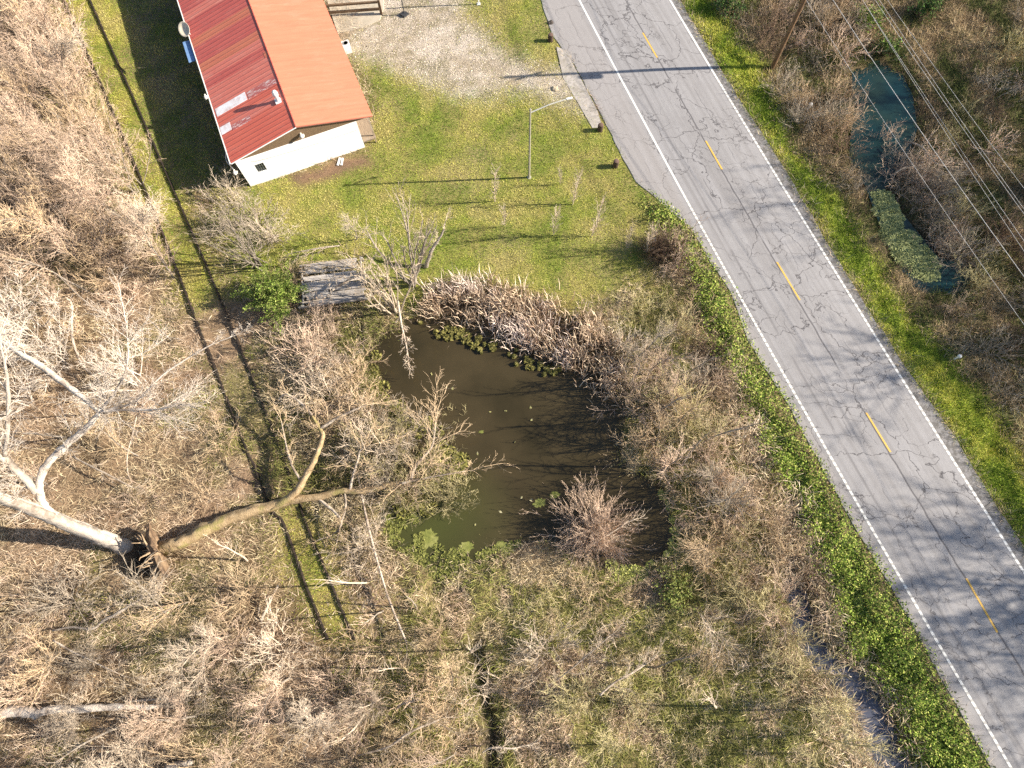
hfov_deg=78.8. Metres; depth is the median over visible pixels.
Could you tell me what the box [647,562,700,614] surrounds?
leafy shrub
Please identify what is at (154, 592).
shrub
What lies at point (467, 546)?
algae mat
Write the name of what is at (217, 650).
bare shrub
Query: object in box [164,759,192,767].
fallen log
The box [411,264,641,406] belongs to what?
reed bed
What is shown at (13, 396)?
slender tree
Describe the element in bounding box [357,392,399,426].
shrub
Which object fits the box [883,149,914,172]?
shrub
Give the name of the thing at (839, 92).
bare shrub
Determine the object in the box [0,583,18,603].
bare tree
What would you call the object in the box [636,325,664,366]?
shrub
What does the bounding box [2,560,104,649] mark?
bare shrub
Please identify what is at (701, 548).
bare tree
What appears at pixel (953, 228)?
shrub
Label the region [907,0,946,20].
leafy shrub
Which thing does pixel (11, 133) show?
slender tree
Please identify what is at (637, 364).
bare tree
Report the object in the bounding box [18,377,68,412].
shrub
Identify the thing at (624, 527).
fallen branch
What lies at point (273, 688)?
bare tree
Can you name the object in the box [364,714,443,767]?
shrub
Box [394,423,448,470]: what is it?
bare shrub
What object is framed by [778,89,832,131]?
bare shrub
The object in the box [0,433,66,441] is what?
fallen branch
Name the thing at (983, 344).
bare shrub
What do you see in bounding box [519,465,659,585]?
round shrub
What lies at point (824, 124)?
bare shrub
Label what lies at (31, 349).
slender tree
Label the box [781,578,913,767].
ditch water
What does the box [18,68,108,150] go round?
slender tree
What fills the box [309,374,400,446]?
bare shrub
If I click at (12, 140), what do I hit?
slender tree
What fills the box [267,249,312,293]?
shrub
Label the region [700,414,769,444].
bare tree
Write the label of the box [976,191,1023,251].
bare shrub
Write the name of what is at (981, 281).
bare shrub
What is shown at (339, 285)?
fallen branch
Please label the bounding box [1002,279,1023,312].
bare shrub
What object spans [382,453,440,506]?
bare shrub
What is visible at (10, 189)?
bare shrub
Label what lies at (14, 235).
bare tree
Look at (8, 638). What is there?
shrub
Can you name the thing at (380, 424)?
bare shrub
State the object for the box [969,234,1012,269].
shrub
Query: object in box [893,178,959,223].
shrub
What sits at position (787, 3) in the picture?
bare shrub
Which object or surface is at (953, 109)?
power line
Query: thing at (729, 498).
bare shrub
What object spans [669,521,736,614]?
bare shrub
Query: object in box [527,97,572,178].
lamp post
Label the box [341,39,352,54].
condenser unit
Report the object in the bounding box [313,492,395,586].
bare shrub
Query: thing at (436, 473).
shrub
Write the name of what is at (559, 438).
pond water
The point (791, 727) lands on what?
bare tree
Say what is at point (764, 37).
bare shrub
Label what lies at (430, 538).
algae mat
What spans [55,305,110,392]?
fallen branch
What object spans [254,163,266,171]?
window
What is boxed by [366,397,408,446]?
shrub
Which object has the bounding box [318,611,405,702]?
shrub
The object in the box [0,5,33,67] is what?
slender tree
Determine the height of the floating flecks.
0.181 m
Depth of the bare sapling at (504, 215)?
46.07 m
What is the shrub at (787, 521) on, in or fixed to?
on the ground at (216, 318)
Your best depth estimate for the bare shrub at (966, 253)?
46.32 m
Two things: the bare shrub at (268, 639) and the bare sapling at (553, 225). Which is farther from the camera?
the bare sapling at (553, 225)
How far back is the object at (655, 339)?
42.18 m
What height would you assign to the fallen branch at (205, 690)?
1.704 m
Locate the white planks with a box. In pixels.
[337,157,343,165]
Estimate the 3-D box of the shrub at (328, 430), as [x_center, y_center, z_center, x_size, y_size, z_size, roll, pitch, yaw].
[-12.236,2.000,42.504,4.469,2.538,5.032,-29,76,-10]
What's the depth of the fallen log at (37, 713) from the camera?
36.64 m
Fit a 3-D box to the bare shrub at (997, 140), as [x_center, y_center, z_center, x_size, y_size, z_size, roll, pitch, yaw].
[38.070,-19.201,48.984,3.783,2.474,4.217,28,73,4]
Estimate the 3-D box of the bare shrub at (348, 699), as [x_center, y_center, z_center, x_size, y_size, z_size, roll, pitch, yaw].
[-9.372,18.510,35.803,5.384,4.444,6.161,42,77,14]
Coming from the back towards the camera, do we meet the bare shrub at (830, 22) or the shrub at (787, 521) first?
the bare shrub at (830, 22)
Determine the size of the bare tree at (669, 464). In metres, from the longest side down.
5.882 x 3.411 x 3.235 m
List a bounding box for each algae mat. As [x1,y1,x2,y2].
[413,528,437,548]
[459,541,473,553]
[495,541,509,550]
[532,498,544,507]
[550,491,559,498]
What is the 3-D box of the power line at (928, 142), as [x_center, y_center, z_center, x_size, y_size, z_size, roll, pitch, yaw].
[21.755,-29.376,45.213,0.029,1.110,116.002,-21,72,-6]
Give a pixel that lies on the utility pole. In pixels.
(786, 37)
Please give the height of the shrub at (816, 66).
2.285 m
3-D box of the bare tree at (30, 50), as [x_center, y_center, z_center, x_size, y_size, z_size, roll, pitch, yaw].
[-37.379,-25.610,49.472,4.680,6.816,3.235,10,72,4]
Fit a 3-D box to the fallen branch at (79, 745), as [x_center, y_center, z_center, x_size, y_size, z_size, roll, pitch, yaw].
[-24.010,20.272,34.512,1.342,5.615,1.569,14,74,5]
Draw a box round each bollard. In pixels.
[548,32,552,42]
[597,123,603,132]
[612,159,618,168]
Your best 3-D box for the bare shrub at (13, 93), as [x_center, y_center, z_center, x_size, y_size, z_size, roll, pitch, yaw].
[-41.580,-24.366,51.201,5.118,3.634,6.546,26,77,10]
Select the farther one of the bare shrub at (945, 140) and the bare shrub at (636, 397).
the bare shrub at (945, 140)
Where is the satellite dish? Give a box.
[178,21,189,36]
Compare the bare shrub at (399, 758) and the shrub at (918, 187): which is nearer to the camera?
the bare shrub at (399, 758)
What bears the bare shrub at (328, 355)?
on the ground at (216, 318)
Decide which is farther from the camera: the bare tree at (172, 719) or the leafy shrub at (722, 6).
the leafy shrub at (722, 6)
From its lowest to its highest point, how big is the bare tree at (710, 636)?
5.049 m
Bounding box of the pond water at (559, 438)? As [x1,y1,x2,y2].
[371,313,679,593]
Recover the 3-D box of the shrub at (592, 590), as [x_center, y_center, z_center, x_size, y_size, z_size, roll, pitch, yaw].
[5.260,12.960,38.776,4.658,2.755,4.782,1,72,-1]
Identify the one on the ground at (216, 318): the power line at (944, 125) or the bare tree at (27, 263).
the bare tree at (27, 263)
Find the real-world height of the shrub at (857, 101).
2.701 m
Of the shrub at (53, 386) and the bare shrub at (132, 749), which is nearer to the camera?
the bare shrub at (132, 749)
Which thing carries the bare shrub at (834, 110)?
on the ground at (216, 318)
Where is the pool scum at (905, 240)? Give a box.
[871,188,941,282]
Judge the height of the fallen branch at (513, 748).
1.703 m
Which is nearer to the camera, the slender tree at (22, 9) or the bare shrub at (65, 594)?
the bare shrub at (65, 594)
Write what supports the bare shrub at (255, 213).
on the ground at (216, 318)
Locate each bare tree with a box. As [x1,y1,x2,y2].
[0,0,41,48]
[0,6,49,71]
[0,63,54,114]
[0,91,52,161]
[0,104,99,183]
[0,127,47,165]
[0,157,35,192]
[0,183,70,251]
[0,209,33,250]
[0,235,54,290]
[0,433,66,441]
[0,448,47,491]
[0,564,12,605]
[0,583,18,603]
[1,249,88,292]
[5,17,67,92]
[8,166,89,224]
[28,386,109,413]
[32,134,76,172]
[33,16,90,92]
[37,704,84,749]
[45,123,122,194]
[46,0,87,39]
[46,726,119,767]
[50,143,120,215]
[54,263,102,314]
[54,394,138,460]
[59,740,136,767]
[101,738,152,767]
[102,286,170,340]
[105,184,166,254]
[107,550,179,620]
[114,206,181,277]
[114,685,200,754]
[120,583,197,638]
[141,615,231,706]
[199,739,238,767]
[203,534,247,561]
[226,664,289,750]
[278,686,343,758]
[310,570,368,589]
[324,713,365,747]
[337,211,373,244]
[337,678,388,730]
[348,610,382,629]
[365,659,401,674]
[371,752,397,767]
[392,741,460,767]
[397,586,418,609]
[397,685,420,710]
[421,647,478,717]
[465,634,483,660]
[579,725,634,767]
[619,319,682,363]
[629,352,647,383]
[630,400,682,455]
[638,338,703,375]
[648,391,698,414]
[653,431,696,487]
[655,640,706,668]
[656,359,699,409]
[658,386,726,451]
[673,526,732,573]
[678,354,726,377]
[680,425,722,466]
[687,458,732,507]
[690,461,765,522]
[691,604,744,671]
[699,685,720,708]
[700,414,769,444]
[769,717,808,736]
[788,733,832,767]
[801,687,860,750]
[807,715,899,767]
[823,679,869,745]
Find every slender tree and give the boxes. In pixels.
[0,0,47,29]
[0,0,55,41]
[0,0,71,57]
[0,2,30,46]
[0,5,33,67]
[0,18,86,98]
[0,39,44,100]
[0,72,52,118]
[0,80,74,151]
[0,91,48,163]
[0,96,31,140]
[0,110,57,170]
[0,142,68,245]
[0,146,86,219]
[0,170,62,246]
[0,190,10,256]
[0,232,47,312]
[0,252,74,340]
[0,295,78,401]
[0,319,72,366]
[0,340,40,434]
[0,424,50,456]
[10,33,93,113]
[15,143,92,213]
[15,189,118,262]
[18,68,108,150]
[20,109,81,176]
[25,141,114,221]
[28,141,84,183]
[51,120,162,196]
[54,178,107,244]
[60,318,155,407]
[67,90,153,164]
[103,185,168,251]
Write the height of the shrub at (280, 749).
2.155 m
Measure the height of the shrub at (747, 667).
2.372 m
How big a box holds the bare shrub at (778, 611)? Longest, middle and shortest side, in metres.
5.901 x 5.900 x 4.581 m
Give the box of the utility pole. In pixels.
[770,0,805,69]
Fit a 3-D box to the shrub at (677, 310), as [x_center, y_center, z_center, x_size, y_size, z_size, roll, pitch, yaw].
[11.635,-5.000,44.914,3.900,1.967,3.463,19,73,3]
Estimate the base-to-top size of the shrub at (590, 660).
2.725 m
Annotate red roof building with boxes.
[177,0,376,185]
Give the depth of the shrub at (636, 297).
45.42 m
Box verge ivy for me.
[638,189,995,767]
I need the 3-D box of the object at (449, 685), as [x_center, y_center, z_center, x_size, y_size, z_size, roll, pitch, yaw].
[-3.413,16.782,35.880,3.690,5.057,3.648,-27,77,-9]
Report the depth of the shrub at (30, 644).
38.53 m
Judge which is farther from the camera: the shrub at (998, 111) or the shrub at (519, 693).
the shrub at (998, 111)
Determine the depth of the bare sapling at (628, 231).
45.47 m
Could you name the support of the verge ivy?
on the ground at (216, 318)
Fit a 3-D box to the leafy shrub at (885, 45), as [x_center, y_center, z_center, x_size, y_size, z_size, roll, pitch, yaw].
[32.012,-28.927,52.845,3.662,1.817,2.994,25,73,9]
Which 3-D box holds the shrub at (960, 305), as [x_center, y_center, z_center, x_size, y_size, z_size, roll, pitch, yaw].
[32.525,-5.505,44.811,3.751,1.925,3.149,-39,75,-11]
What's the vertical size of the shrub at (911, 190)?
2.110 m
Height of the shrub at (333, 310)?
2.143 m
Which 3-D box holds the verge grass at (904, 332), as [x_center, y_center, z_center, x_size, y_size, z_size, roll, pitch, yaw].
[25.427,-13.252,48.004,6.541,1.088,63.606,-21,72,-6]
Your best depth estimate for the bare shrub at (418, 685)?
36.78 m
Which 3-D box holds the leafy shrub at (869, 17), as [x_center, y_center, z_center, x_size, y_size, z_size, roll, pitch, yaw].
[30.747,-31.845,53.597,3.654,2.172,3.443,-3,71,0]
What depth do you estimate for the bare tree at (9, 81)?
49.19 m
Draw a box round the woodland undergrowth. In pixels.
[0,0,1023,767]
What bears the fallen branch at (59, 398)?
on the ground at (216, 318)
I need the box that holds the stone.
[551,86,557,91]
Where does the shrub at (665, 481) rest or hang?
on the ground at (216, 318)
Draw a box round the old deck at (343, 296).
[298,257,367,309]
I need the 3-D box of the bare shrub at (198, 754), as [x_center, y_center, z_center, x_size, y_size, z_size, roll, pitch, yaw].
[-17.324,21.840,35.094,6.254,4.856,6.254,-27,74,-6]
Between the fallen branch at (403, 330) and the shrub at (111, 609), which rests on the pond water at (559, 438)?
the fallen branch at (403, 330)
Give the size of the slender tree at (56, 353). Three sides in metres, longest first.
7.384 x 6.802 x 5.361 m
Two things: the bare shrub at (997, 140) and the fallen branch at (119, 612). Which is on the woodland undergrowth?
the fallen branch at (119, 612)
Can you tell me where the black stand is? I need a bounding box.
[399,0,408,17]
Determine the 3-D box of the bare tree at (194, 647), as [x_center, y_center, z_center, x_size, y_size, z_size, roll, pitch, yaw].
[-18.262,15.741,35.416,3.605,6.226,4.536,-15,72,-4]
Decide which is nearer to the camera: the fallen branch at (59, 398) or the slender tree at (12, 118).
the fallen branch at (59, 398)
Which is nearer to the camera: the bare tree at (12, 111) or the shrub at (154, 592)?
the shrub at (154, 592)
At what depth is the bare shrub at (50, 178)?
48.46 m
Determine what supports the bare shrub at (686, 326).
on the ground at (216, 318)
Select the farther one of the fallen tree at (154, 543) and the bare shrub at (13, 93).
the bare shrub at (13, 93)
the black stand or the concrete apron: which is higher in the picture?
the black stand
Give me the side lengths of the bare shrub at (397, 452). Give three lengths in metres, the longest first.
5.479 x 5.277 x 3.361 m
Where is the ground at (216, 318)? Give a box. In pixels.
[0,0,1023,767]
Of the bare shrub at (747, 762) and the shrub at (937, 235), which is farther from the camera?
the shrub at (937, 235)
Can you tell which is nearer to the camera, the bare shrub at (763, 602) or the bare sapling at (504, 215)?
the bare shrub at (763, 602)
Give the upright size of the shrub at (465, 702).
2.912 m
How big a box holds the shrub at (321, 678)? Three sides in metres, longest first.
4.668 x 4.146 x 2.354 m
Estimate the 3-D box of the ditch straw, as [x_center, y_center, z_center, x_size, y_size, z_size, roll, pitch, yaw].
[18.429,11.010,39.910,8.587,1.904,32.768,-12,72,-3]
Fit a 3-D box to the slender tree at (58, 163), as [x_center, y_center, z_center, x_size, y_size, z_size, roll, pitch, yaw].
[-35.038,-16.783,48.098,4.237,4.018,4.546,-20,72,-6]
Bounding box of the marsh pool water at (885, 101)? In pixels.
[849,61,970,297]
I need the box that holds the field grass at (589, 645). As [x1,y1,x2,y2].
[327,231,982,767]
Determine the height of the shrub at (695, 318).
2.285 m
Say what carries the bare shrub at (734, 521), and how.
on the ground at (216, 318)
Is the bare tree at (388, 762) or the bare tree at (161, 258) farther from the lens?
the bare tree at (161, 258)
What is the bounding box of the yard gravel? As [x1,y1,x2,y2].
[343,0,593,130]
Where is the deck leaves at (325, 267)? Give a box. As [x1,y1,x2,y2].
[299,259,365,300]
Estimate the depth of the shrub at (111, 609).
38.84 m
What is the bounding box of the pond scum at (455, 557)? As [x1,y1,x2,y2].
[381,505,521,579]
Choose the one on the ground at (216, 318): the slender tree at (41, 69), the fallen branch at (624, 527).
the slender tree at (41, 69)
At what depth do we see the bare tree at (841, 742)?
34.30 m
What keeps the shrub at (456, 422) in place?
on the ground at (216, 318)
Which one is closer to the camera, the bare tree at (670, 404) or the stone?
the bare tree at (670, 404)
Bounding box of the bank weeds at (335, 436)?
[231,281,517,589]
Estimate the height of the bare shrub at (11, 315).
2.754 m
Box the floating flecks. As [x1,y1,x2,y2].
[431,373,532,524]
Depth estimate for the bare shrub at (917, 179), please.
48.39 m
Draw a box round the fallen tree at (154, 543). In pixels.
[135,369,519,579]
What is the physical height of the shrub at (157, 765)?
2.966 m
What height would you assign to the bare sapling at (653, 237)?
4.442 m
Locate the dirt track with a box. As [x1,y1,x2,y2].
[64,0,354,639]
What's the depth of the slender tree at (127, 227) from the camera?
46.02 m
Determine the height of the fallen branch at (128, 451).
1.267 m
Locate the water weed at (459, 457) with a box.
[365,350,470,520]
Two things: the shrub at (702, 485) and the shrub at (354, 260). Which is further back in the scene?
the shrub at (354, 260)
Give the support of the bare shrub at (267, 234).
on the ground at (216, 318)
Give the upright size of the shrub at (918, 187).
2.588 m
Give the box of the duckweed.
[605,489,680,592]
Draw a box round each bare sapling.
[487,163,500,200]
[497,203,509,224]
[550,205,562,233]
[571,166,583,204]
[590,192,610,236]
[623,221,637,249]
[643,221,658,251]
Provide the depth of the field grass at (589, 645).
38.31 m
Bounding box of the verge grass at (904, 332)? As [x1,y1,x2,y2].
[679,0,1023,548]
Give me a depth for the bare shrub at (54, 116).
49.57 m
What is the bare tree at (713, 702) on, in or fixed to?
on the ground at (216, 318)
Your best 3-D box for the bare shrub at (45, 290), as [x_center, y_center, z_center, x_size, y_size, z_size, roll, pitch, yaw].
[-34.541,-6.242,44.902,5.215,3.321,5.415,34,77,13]
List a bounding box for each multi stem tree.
[195,193,266,270]
[338,243,419,314]
[356,179,441,289]
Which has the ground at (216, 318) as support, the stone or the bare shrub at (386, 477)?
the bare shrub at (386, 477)
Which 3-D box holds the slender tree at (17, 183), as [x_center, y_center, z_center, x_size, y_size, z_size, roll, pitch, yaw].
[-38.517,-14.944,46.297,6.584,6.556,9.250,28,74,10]
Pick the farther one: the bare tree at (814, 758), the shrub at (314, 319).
the shrub at (314, 319)
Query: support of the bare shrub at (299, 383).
on the ground at (216, 318)
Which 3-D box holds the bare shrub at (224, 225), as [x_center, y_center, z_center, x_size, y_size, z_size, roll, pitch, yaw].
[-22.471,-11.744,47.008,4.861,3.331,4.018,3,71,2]
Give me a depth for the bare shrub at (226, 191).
48.15 m
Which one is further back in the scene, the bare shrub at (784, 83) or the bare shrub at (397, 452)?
the bare shrub at (784, 83)
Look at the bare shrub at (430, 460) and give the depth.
42.11 m
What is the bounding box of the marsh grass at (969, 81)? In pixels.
[699,0,1023,465]
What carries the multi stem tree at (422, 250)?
on the ground at (216, 318)
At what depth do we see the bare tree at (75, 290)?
42.74 m
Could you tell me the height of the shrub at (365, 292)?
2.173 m
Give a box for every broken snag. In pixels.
[260,585,278,621]
[424,208,451,268]
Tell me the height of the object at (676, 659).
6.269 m
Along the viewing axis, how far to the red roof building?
48.52 m
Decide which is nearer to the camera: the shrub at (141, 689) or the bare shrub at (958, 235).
the shrub at (141, 689)
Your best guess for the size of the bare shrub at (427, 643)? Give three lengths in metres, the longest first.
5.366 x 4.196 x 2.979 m
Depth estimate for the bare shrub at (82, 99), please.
50.62 m
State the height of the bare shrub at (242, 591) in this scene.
3.901 m
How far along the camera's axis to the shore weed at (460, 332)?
45.07 m
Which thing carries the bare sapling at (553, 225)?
on the ground at (216, 318)
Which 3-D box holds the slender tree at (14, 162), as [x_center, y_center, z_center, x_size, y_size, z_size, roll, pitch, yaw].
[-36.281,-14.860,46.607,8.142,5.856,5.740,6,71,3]
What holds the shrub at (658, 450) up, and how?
on the ground at (216, 318)
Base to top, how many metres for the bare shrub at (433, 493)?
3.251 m
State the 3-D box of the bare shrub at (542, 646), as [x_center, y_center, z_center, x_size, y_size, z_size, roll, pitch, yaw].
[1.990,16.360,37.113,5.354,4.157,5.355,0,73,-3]
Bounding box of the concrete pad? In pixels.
[328,0,383,32]
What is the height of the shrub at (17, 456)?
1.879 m
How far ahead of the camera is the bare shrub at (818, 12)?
53.74 m
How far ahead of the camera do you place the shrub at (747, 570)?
39.29 m
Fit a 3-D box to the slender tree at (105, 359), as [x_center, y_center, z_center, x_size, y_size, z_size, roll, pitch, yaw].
[-26.773,-1.039,41.597,4.462,5.767,6.789,0,65,4]
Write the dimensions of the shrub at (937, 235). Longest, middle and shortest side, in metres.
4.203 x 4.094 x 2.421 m
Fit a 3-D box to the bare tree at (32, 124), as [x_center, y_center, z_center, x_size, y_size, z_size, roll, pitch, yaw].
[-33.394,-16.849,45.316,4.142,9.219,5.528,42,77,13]
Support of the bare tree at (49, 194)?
on the ground at (216, 318)
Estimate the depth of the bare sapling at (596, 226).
45.42 m
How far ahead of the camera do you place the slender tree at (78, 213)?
46.07 m
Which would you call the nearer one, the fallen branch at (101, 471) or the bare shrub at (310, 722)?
the bare shrub at (310, 722)
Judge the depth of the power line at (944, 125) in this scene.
38.87 m
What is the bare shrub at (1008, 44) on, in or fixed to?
on the ground at (216, 318)
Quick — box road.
[541,0,1023,767]
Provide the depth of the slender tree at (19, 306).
43.38 m
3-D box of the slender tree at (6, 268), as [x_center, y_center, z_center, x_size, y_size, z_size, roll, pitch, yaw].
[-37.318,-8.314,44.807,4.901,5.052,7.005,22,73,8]
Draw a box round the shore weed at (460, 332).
[417,319,561,376]
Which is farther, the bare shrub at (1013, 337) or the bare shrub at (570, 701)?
the bare shrub at (1013, 337)
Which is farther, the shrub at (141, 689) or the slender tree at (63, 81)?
the slender tree at (63, 81)
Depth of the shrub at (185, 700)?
37.41 m
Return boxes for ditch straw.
[695,329,928,767]
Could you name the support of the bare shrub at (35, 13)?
on the ground at (216, 318)
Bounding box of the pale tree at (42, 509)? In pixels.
[0,263,253,554]
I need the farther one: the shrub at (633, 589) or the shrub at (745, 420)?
the shrub at (745, 420)
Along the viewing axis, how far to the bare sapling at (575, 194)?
46.44 m
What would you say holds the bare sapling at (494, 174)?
on the ground at (216, 318)
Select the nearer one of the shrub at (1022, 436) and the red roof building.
the shrub at (1022, 436)
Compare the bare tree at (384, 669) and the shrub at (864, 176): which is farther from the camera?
the shrub at (864, 176)
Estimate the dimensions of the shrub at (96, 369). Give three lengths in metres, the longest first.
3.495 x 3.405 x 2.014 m
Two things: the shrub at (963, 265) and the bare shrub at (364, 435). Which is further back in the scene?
the shrub at (963, 265)
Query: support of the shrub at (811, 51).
on the ground at (216, 318)
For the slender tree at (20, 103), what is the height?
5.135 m
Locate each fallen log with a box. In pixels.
[0,689,188,721]
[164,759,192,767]
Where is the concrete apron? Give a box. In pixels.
[556,47,600,127]
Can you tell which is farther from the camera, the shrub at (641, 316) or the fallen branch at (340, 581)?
the shrub at (641, 316)
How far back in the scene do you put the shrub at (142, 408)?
43.22 m
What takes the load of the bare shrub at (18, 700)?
on the ground at (216, 318)
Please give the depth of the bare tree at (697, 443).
38.04 m
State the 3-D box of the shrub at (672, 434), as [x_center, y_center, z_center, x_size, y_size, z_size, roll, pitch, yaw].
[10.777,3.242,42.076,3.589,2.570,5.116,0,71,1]
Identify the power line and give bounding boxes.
[806,0,1022,322]
[833,0,1023,275]
[863,1,1023,240]
[866,6,1023,250]
[875,0,1023,213]
[879,0,1023,208]
[888,1,1023,187]
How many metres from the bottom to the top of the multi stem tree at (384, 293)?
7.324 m
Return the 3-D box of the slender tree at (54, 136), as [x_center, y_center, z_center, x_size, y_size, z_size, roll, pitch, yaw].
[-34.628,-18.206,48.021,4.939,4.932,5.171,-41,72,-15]
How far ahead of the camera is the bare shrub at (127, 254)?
46.50 m
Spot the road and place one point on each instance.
(691, 142)
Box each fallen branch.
[52,578,185,630]
[52,639,150,692]
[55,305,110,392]
[72,456,149,495]
[126,416,136,483]
[127,682,219,711]
[189,636,211,716]
[279,245,339,264]
[299,253,376,302]
[352,478,419,667]
[358,698,481,755]
[394,300,416,378]
[482,734,543,761]
[537,616,630,692]
[589,509,649,546]
[599,634,668,696]
[893,160,959,189]
[904,140,963,174]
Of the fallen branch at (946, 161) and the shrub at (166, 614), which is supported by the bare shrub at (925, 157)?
the fallen branch at (946, 161)
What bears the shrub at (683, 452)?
on the ground at (216, 318)
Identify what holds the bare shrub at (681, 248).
on the ground at (216, 318)
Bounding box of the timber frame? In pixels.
[325,0,382,14]
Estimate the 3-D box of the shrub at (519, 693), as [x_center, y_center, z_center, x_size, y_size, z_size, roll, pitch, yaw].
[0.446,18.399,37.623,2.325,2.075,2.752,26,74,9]
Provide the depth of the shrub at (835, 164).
49.10 m
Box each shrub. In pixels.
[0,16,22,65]
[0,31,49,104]
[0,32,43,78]
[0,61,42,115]
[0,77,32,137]
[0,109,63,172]
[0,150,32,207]
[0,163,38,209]
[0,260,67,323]
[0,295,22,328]
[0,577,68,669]
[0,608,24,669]
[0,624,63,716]
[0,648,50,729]
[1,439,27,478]
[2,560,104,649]
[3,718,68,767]
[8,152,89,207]
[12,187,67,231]
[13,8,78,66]
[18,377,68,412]
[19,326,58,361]
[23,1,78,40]
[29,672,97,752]
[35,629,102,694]
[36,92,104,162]
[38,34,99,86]
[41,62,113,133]
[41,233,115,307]
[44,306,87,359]
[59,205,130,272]
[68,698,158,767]
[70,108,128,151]
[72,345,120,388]
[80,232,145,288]
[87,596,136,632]
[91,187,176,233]
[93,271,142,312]
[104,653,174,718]
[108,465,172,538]
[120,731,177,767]
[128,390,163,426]
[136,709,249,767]
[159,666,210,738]
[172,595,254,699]
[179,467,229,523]
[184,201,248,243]
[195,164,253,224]
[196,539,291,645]
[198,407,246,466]
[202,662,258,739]
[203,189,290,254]
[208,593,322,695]
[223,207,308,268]
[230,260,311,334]
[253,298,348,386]
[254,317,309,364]
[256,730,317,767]
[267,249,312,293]
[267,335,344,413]
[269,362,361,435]
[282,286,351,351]
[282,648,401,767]
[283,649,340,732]
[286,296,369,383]
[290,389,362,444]
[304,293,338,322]
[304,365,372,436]
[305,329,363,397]
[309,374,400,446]
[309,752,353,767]
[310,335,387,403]
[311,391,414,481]
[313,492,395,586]
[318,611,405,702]
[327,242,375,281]
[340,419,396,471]
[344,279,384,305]
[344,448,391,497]
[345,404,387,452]
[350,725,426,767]
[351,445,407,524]
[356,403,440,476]
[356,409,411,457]
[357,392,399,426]
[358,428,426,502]
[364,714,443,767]
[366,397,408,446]
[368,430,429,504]
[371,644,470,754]
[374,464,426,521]
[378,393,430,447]
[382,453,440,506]
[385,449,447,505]
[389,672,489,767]
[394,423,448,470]
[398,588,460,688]
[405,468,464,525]
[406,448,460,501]
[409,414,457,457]
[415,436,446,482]
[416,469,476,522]
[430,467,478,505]
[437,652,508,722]
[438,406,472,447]
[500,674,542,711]
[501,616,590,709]
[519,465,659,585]
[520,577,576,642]
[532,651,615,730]
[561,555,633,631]
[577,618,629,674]
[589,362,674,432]
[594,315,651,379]
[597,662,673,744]
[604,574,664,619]
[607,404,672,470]
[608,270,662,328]
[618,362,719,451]
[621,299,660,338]
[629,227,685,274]
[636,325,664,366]
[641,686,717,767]
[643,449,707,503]
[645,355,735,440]
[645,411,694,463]
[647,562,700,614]
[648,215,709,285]
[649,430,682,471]
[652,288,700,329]
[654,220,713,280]
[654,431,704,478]
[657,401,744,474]
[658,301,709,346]
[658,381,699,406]
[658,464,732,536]
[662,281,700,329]
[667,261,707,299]
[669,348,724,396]
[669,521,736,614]
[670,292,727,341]
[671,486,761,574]
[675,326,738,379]
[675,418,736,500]
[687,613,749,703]
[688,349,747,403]
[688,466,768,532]
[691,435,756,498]
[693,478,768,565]
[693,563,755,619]
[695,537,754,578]
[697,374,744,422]
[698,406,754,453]
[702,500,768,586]
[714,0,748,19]
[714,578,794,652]
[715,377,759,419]
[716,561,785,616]
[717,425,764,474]
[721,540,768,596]
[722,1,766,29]
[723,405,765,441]
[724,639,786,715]
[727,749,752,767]
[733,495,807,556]
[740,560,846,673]
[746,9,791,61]
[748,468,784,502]
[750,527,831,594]
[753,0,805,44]
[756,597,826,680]
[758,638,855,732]
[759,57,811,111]
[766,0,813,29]
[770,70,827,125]
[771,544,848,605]
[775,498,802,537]
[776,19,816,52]
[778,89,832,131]
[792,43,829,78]
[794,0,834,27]
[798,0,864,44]
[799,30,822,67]
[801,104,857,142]
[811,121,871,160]
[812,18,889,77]
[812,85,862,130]
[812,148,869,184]
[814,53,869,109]
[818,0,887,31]
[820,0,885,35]
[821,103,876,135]
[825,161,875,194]
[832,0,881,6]
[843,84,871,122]
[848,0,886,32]
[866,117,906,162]
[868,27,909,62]
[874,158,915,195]
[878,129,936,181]
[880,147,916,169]
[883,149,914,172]
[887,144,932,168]
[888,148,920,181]
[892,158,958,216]
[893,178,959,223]
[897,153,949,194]
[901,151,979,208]
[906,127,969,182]
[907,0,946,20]
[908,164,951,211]
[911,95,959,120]
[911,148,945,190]
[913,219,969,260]
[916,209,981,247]
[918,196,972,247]
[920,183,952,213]
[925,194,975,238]
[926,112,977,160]
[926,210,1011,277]
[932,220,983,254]
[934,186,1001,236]
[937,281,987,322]
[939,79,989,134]
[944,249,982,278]
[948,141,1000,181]
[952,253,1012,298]
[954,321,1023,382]
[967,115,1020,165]
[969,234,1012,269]
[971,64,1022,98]
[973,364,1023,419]
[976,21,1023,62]
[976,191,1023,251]
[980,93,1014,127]
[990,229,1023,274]
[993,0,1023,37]
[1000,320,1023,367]
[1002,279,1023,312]
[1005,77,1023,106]
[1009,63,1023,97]
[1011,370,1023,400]
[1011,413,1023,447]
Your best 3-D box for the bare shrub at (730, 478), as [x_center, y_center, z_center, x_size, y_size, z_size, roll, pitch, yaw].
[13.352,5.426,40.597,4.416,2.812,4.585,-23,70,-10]

